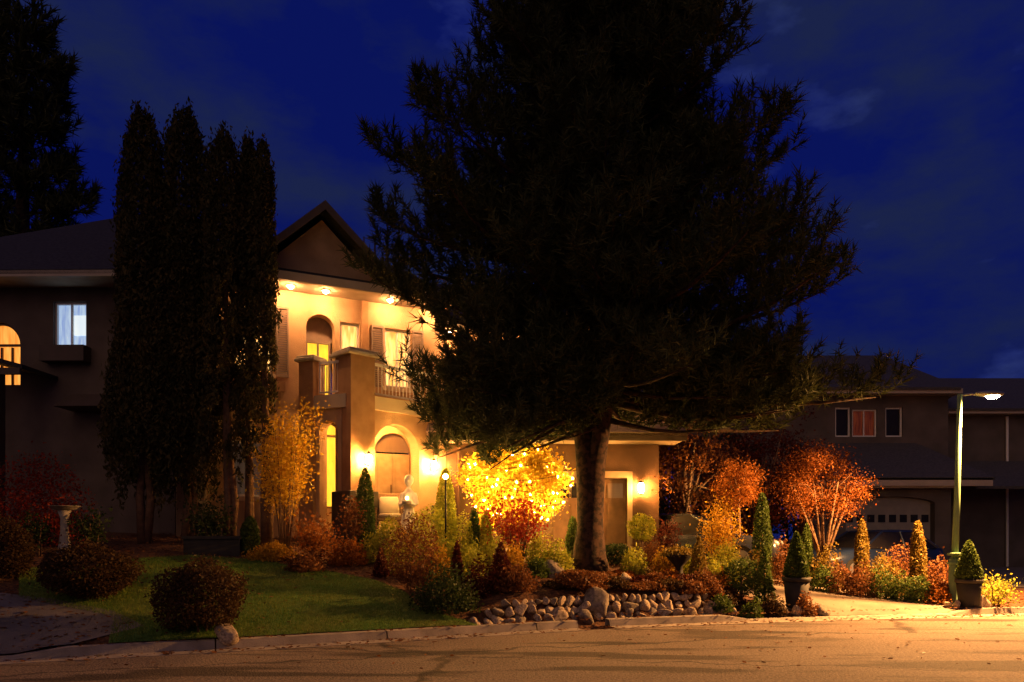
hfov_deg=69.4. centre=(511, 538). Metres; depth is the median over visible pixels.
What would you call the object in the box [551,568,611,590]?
shrub
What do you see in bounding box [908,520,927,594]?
upright cedar
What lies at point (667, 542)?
shrub
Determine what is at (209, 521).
shrub
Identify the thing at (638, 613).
rock
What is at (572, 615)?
rock
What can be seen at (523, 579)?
shrub
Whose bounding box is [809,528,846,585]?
shrub
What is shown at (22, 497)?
weeping maple
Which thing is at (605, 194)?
pine tree
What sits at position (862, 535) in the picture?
upright cedar
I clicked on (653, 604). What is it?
rock
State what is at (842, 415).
window
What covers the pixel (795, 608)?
rock
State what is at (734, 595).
groundcover shrub
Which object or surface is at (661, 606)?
rock
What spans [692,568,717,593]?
groundcover shrub
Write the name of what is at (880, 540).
parked car
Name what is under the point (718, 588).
groundcover shrub
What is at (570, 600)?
rock
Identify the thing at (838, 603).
driveway
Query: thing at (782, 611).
rock
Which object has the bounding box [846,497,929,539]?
garage door
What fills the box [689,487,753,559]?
shrub
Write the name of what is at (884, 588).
edging shrub
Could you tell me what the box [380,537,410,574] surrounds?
shrub
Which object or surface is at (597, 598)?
rock
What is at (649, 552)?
shrub
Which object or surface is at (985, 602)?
rock
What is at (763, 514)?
upright cedar
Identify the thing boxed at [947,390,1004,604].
street lamp
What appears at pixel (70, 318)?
window
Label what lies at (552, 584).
groundcover shrub
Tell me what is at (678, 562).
bowl planter
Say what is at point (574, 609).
rock
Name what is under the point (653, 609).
rock
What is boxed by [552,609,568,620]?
rock
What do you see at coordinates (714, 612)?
rock
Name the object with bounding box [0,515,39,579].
shrub
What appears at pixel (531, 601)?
rock
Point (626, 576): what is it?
rock
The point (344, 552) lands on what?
shrub
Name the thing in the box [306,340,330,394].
niche door
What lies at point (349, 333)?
window
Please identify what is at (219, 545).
trough planter
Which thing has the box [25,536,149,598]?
shrub
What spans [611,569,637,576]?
groundcover shrub
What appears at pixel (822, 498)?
autumn tree
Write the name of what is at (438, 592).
shrub
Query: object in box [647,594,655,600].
rock
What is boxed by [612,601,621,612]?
rock
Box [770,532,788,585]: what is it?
shrub
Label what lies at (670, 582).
groundcover shrub
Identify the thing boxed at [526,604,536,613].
rock
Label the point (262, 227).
columnar cedar
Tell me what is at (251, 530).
clipped shrub
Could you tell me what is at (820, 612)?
rock
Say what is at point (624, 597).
rock
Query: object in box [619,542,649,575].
shrub
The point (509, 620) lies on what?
rock
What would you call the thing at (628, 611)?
rock
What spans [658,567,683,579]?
groundcover shrub
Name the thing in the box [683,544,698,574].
shrub
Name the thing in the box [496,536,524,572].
shrub
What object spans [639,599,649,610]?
rock
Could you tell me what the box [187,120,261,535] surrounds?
columnar cedar
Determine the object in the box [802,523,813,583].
upright cedar
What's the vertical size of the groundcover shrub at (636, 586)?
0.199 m
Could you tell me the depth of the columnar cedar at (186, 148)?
15.92 m
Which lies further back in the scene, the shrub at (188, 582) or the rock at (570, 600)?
the rock at (570, 600)
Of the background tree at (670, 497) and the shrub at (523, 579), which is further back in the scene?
the background tree at (670, 497)
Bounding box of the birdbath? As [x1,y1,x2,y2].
[48,505,80,553]
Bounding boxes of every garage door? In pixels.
[533,479,624,554]
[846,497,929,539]
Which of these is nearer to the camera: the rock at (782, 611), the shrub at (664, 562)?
the rock at (782, 611)
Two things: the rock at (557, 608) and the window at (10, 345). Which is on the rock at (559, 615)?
the rock at (557, 608)
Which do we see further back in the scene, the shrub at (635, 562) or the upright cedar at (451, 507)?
the upright cedar at (451, 507)
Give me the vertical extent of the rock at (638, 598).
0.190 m
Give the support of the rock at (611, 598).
on the ground at (534, 595)
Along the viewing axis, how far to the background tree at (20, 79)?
26.35 m
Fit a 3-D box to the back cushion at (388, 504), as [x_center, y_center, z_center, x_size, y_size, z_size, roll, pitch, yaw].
[-2.950,-0.795,17.761,0.477,0.410,0.189,0,0,-12]
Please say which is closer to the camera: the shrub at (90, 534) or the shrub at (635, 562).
the shrub at (90, 534)
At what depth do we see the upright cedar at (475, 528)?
16.23 m
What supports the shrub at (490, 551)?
on the ground at (534, 595)
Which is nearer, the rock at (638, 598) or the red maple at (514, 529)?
the rock at (638, 598)
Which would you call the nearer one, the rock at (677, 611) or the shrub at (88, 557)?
the shrub at (88, 557)
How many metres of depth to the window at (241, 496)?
17.93 m
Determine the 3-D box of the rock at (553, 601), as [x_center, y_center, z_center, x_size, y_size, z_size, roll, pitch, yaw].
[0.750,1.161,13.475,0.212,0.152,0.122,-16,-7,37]
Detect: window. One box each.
[0,323,20,385]
[55,303,85,344]
[232,440,274,501]
[245,305,275,378]
[327,423,334,508]
[340,322,358,348]
[382,329,412,392]
[835,408,849,436]
[852,410,875,436]
[886,408,901,436]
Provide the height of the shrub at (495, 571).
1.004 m
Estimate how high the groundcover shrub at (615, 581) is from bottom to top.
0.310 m
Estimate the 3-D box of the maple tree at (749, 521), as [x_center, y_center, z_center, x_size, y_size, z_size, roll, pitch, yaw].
[7.370,-1.468,21.926,4.184,4.890,3.666,0,0,0]
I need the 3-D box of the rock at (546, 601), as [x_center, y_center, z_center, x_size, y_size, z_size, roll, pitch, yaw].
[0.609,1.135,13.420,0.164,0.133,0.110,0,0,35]
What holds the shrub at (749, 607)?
on the ground at (534, 595)
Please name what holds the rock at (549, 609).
on the ground at (534, 595)
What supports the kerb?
on the ground at (534, 595)
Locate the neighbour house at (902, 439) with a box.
[675,355,1023,568]
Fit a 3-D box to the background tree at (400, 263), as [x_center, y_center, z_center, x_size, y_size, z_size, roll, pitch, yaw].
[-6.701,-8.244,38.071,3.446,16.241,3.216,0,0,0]
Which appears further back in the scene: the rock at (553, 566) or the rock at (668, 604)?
the rock at (553, 566)
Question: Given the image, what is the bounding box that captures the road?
[0,616,1023,681]
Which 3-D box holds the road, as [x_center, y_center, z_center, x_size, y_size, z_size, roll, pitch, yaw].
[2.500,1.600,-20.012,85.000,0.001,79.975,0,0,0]
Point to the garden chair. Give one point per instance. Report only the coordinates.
(401, 509)
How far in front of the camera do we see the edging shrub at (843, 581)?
17.00 m
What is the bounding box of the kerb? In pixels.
[0,607,1023,663]
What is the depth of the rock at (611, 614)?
13.69 m
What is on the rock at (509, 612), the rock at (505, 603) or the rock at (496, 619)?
the rock at (505, 603)
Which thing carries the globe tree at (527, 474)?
on the ground at (534, 595)
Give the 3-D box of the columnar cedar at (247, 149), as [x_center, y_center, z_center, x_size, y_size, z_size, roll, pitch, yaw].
[-5.896,-4.412,16.353,1.305,9.391,1.004,0,0,-38]
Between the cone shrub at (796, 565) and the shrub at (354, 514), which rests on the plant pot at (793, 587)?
the cone shrub at (796, 565)
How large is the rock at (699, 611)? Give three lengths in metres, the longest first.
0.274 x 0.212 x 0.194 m
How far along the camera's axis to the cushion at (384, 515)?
17.25 m
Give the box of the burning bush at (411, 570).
[379,509,440,592]
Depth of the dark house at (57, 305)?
18.07 m
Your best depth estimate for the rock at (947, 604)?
15.78 m
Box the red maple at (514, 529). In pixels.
[471,481,557,558]
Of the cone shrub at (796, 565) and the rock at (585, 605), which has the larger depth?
the cone shrub at (796, 565)
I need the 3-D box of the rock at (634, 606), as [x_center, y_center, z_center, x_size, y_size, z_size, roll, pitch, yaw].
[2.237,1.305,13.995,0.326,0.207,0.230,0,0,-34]
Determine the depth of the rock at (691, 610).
14.18 m
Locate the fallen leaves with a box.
[0,532,1023,668]
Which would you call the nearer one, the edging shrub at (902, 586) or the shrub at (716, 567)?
the shrub at (716, 567)
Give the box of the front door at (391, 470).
[375,435,408,530]
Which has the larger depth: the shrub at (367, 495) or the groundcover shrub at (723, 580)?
the shrub at (367, 495)
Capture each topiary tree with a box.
[626,513,656,565]
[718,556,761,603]
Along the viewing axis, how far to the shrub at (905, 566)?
18.07 m
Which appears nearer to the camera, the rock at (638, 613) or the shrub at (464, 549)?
the rock at (638, 613)
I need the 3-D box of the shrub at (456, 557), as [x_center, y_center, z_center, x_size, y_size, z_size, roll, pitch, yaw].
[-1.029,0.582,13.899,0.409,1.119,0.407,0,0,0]
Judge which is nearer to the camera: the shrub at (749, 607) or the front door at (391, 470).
the shrub at (749, 607)
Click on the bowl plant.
(678, 550)
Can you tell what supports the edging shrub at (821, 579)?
on the ground at (534, 595)
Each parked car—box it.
[659,513,782,567]
[812,530,944,577]
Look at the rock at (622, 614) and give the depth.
13.82 m
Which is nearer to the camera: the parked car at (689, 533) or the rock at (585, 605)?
the rock at (585, 605)
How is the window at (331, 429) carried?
in the lit house at (343, 325)
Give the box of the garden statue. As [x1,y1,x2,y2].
[398,475,418,555]
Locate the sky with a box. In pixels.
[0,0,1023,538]
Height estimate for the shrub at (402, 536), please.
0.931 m
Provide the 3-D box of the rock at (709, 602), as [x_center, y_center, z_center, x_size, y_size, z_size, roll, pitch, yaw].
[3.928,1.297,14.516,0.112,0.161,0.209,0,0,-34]
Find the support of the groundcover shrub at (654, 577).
on the ground at (534, 595)
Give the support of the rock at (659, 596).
on the ground at (534, 595)
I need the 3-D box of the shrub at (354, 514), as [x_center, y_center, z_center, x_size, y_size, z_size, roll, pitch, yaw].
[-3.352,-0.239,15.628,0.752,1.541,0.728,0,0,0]
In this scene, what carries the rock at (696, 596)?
on the ground at (534, 595)
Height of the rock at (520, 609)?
0.260 m
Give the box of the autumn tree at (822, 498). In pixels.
[765,432,882,569]
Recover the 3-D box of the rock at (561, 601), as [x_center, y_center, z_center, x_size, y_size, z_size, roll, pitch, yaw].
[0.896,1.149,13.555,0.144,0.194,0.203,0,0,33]
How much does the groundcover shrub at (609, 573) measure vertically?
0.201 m
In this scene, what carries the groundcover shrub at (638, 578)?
on the ground at (534, 595)
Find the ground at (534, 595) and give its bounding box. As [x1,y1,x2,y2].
[0,531,1023,655]
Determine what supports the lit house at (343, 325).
on the ground at (534, 595)
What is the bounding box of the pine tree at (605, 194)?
[337,0,925,571]
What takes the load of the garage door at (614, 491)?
in the lit house at (343, 325)
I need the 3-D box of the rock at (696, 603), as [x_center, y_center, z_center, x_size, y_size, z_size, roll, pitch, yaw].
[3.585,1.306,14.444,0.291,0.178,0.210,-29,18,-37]
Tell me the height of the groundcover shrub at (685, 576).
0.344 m
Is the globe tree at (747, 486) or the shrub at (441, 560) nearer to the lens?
the shrub at (441, 560)
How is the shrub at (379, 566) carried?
on the ground at (534, 595)
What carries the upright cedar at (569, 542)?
on the ground at (534, 595)
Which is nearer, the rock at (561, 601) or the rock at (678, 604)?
the rock at (561, 601)
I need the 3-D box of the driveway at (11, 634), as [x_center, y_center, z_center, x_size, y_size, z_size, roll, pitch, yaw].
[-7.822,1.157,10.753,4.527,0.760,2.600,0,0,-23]
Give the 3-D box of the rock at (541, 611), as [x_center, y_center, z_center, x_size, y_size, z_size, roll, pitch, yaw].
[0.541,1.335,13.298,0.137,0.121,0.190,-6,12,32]
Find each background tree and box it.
[0,0,104,236]
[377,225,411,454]
[659,448,733,524]
[659,471,674,513]
[691,427,794,544]
[729,499,798,561]
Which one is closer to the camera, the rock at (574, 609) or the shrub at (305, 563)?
the rock at (574, 609)
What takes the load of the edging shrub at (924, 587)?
on the ground at (534, 595)
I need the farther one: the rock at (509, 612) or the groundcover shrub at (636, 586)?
the groundcover shrub at (636, 586)
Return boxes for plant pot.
[782,577,810,608]
[954,578,983,607]
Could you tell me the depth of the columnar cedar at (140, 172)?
15.67 m
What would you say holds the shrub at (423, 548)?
on the ground at (534, 595)
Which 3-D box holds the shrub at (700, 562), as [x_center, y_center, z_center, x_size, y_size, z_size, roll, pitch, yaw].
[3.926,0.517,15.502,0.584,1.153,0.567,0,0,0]
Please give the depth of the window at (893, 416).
29.15 m
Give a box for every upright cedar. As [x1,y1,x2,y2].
[434,468,456,557]
[468,507,480,552]
[479,509,493,560]
[564,515,576,557]
[751,492,772,572]
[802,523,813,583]
[853,518,870,590]
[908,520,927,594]
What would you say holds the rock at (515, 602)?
on the ground at (534, 595)
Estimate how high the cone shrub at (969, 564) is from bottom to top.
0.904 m
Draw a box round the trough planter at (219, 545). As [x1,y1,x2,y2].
[182,536,243,555]
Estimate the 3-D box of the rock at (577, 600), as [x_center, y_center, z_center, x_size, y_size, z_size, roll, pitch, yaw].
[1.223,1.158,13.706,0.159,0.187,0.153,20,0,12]
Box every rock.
[214,623,238,645]
[469,617,481,624]
[483,618,493,623]
[484,608,492,617]
[491,615,503,623]
[493,607,503,616]
[501,599,511,607]
[504,618,514,622]
[505,606,514,617]
[512,599,519,606]
[514,603,527,616]
[514,614,525,622]
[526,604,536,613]
[527,599,536,606]
[533,613,541,621]
[537,609,545,614]
[542,597,549,604]
[544,560,563,578]
[544,613,553,620]
[545,605,554,613]
[549,597,557,605]
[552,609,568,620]
[553,606,564,612]
[557,596,565,605]
[564,606,570,613]
[565,595,574,606]
[569,611,577,620]
[571,606,578,613]
[573,596,581,604]
[577,609,593,624]
[578,601,590,610]
[582,587,608,617]
[593,613,603,620]
[606,610,616,617]
[609,594,614,601]
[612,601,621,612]
[614,594,620,601]
[619,612,624,617]
[621,572,630,582]
[621,593,627,601]
[622,602,638,611]
[625,608,633,617]
[628,593,635,602]
[635,594,640,603]
[636,611,645,616]
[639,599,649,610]
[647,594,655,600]
[648,599,657,609]
[649,606,656,614]
[656,593,662,600]
[657,609,672,615]
[658,603,665,608]
[661,591,669,602]
[663,599,673,609]
[670,592,678,600]
[670,608,682,615]
[675,601,682,607]
[679,594,687,600]
[682,607,696,614]
[684,600,690,606]
[691,599,700,608]
[694,593,700,599]
[698,608,705,614]
[700,593,707,600]
[703,605,712,614]
[708,600,716,607]
[713,606,726,614]
[727,608,736,615]
[773,601,788,616]
[791,605,802,616]
[816,604,830,615]
[943,602,953,606]
[952,600,960,609]
[979,595,992,607]
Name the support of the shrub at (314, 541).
on the ground at (534, 595)
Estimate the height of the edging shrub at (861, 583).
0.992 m
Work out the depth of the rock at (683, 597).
14.38 m
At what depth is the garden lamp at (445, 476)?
15.43 m
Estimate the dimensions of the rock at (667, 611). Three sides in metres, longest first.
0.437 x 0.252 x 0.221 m
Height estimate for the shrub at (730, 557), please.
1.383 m
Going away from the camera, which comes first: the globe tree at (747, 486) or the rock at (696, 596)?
the rock at (696, 596)
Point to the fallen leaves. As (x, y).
(212, 651)
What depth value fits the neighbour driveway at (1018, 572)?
24.10 m
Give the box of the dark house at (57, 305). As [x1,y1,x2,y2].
[0,208,189,533]
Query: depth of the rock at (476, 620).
12.67 m
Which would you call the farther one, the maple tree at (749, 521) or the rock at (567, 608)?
the maple tree at (749, 521)
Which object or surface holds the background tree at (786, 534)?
on the ground at (534, 595)
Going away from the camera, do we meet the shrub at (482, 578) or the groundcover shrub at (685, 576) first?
the shrub at (482, 578)
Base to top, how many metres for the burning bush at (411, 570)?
1.601 m
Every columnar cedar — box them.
[95,100,189,543]
[142,96,223,543]
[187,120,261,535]
[217,126,281,545]
[239,133,283,545]
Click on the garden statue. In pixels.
(408, 500)
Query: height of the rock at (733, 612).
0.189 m
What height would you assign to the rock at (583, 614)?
0.302 m
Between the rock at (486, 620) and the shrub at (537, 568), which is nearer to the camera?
the rock at (486, 620)
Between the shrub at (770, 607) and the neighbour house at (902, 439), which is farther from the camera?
the neighbour house at (902, 439)
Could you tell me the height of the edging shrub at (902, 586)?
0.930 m
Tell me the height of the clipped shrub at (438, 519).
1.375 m
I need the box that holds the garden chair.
[374,493,403,533]
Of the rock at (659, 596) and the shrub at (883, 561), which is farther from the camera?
the shrub at (883, 561)
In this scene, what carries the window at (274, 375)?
in the lit house at (343, 325)
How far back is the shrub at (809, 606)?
14.80 m
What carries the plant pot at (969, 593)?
on the ground at (534, 595)
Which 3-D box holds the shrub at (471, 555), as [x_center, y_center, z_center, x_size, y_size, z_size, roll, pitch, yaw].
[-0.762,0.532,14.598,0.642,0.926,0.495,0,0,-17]
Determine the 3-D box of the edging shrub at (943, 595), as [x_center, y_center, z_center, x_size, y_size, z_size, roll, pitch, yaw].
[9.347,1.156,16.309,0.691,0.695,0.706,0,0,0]
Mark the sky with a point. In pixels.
(915, 108)
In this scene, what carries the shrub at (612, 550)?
on the ground at (534, 595)
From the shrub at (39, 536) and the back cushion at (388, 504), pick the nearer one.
the shrub at (39, 536)
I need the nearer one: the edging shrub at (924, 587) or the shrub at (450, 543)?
the shrub at (450, 543)
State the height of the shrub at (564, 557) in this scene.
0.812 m
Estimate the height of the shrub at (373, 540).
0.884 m
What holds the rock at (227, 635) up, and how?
on the lawn at (278, 606)
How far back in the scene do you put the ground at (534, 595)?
14.36 m
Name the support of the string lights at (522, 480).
attached to the globe tree at (527, 474)
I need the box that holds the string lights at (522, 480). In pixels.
[465,450,572,520]
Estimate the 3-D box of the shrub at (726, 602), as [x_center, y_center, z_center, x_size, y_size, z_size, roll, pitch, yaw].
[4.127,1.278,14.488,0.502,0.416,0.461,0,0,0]
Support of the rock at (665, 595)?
on the rock at (668, 604)
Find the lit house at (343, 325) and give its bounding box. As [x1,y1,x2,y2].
[176,200,686,559]
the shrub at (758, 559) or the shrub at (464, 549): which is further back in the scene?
the shrub at (758, 559)
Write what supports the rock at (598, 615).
on the ground at (534, 595)
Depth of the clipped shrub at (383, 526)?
15.69 m
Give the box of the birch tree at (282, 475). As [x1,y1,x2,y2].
[244,395,335,550]
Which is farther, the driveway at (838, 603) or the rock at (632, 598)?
the driveway at (838, 603)
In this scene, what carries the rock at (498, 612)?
on the ground at (534, 595)
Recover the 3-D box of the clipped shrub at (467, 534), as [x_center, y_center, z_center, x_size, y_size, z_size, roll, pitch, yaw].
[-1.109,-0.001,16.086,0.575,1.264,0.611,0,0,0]
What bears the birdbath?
on the ground at (534, 595)
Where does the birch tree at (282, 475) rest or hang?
on the ground at (534, 595)
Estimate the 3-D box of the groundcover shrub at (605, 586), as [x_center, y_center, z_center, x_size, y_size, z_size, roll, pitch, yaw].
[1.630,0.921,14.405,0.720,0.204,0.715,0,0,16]
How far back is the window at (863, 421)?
29.15 m
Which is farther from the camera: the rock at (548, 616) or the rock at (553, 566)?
the rock at (553, 566)
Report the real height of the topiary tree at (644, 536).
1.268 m
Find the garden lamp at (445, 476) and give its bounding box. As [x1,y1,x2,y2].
[443,474,447,557]
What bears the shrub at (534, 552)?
on the ground at (534, 595)
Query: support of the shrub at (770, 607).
on the ground at (534, 595)
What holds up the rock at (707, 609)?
on the ground at (534, 595)
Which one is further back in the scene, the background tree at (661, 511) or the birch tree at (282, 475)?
the background tree at (661, 511)
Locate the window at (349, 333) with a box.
[340,322,358,348]
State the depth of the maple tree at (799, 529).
23.87 m
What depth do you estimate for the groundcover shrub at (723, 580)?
15.30 m
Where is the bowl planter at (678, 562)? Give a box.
[666,555,690,572]
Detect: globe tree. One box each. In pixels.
[450,439,575,552]
[705,455,768,535]
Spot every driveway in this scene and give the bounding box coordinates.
[0,593,143,653]
[554,548,962,615]
[870,567,1023,586]
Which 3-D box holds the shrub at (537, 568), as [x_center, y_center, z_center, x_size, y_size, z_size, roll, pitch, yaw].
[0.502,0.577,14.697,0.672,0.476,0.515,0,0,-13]
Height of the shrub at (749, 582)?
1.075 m
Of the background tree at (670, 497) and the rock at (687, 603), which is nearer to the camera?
the rock at (687, 603)
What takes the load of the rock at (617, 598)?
on the ground at (534, 595)
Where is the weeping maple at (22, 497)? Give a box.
[0,441,103,547]
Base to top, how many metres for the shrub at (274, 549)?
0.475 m
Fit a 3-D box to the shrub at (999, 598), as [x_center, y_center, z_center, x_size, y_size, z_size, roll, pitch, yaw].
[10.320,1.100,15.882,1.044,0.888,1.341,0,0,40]
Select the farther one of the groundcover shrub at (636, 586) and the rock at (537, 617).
the groundcover shrub at (636, 586)
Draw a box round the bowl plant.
[660,544,697,557]
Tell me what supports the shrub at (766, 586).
on the ground at (534, 595)
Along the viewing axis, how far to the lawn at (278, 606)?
12.34 m
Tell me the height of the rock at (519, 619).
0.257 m
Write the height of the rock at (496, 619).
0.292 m
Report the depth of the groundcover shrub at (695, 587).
14.49 m
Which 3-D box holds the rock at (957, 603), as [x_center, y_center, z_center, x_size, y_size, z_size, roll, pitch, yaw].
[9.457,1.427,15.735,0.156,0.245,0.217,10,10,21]
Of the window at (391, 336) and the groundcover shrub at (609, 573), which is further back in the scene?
the window at (391, 336)
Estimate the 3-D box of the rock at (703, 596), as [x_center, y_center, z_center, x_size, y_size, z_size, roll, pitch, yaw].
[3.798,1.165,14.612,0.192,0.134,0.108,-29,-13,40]
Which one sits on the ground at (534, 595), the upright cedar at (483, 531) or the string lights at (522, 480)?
the upright cedar at (483, 531)
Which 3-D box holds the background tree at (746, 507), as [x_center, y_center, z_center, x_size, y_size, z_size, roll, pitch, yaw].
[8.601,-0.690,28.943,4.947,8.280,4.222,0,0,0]
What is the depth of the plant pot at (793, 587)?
15.11 m
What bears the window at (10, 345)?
in the dark house at (57, 305)
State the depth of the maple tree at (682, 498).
20.08 m
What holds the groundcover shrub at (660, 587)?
on the ground at (534, 595)
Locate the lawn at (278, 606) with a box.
[19,555,476,642]
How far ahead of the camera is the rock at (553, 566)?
14.76 m
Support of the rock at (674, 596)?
on the ground at (534, 595)
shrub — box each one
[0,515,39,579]
[17,506,60,556]
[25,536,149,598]
[64,503,113,544]
[141,552,254,633]
[173,493,238,535]
[239,516,260,554]
[241,540,302,561]
[281,548,326,572]
[286,506,340,560]
[320,535,371,565]
[335,494,366,554]
[354,467,375,552]
[359,530,391,563]
[371,547,389,576]
[375,514,401,552]
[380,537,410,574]
[388,524,412,564]
[407,503,448,558]
[407,560,484,614]
[408,520,438,572]
[423,536,450,584]
[436,530,462,571]
[447,540,465,593]
[449,509,472,553]
[451,537,491,572]
[461,542,487,586]
[463,553,495,600]
[476,534,504,574]
[484,541,512,592]
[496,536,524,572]
[496,561,540,592]
[524,531,554,563]
[524,556,553,577]
[540,535,574,571]
[541,580,576,588]
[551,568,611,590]
[597,570,620,577]
[598,582,612,589]
[603,576,631,589]
[605,542,633,565]
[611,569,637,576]
[617,582,654,590]
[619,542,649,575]
[630,575,651,582]
[637,540,662,566]
[637,581,671,591]
[643,572,667,582]
[648,545,674,574]
[649,513,684,550]
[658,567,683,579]
[659,576,690,591]
[674,577,708,594]
[675,573,697,580]
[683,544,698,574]
[688,536,710,576]
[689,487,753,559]
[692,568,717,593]
[693,573,725,597]
[706,537,746,586]
[707,553,730,578]
[709,584,746,605]
[710,593,733,612]
[715,566,733,588]
[738,594,764,618]
[742,542,775,588]
[753,543,775,602]
[762,588,790,617]
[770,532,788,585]
[782,531,809,577]
[796,590,818,616]
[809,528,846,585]
[809,562,839,592]
[824,559,858,594]
[842,556,878,597]
[859,548,913,596]
[864,560,898,599]
[879,543,931,593]
[886,567,919,601]
[906,573,938,603]
[915,546,948,589]
[919,578,952,604]
[953,539,984,579]
[981,569,1022,606]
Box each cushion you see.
[378,513,400,517]
[379,497,398,512]
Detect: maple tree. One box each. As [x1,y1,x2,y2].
[650,422,749,516]
[684,412,826,537]
[758,407,861,538]

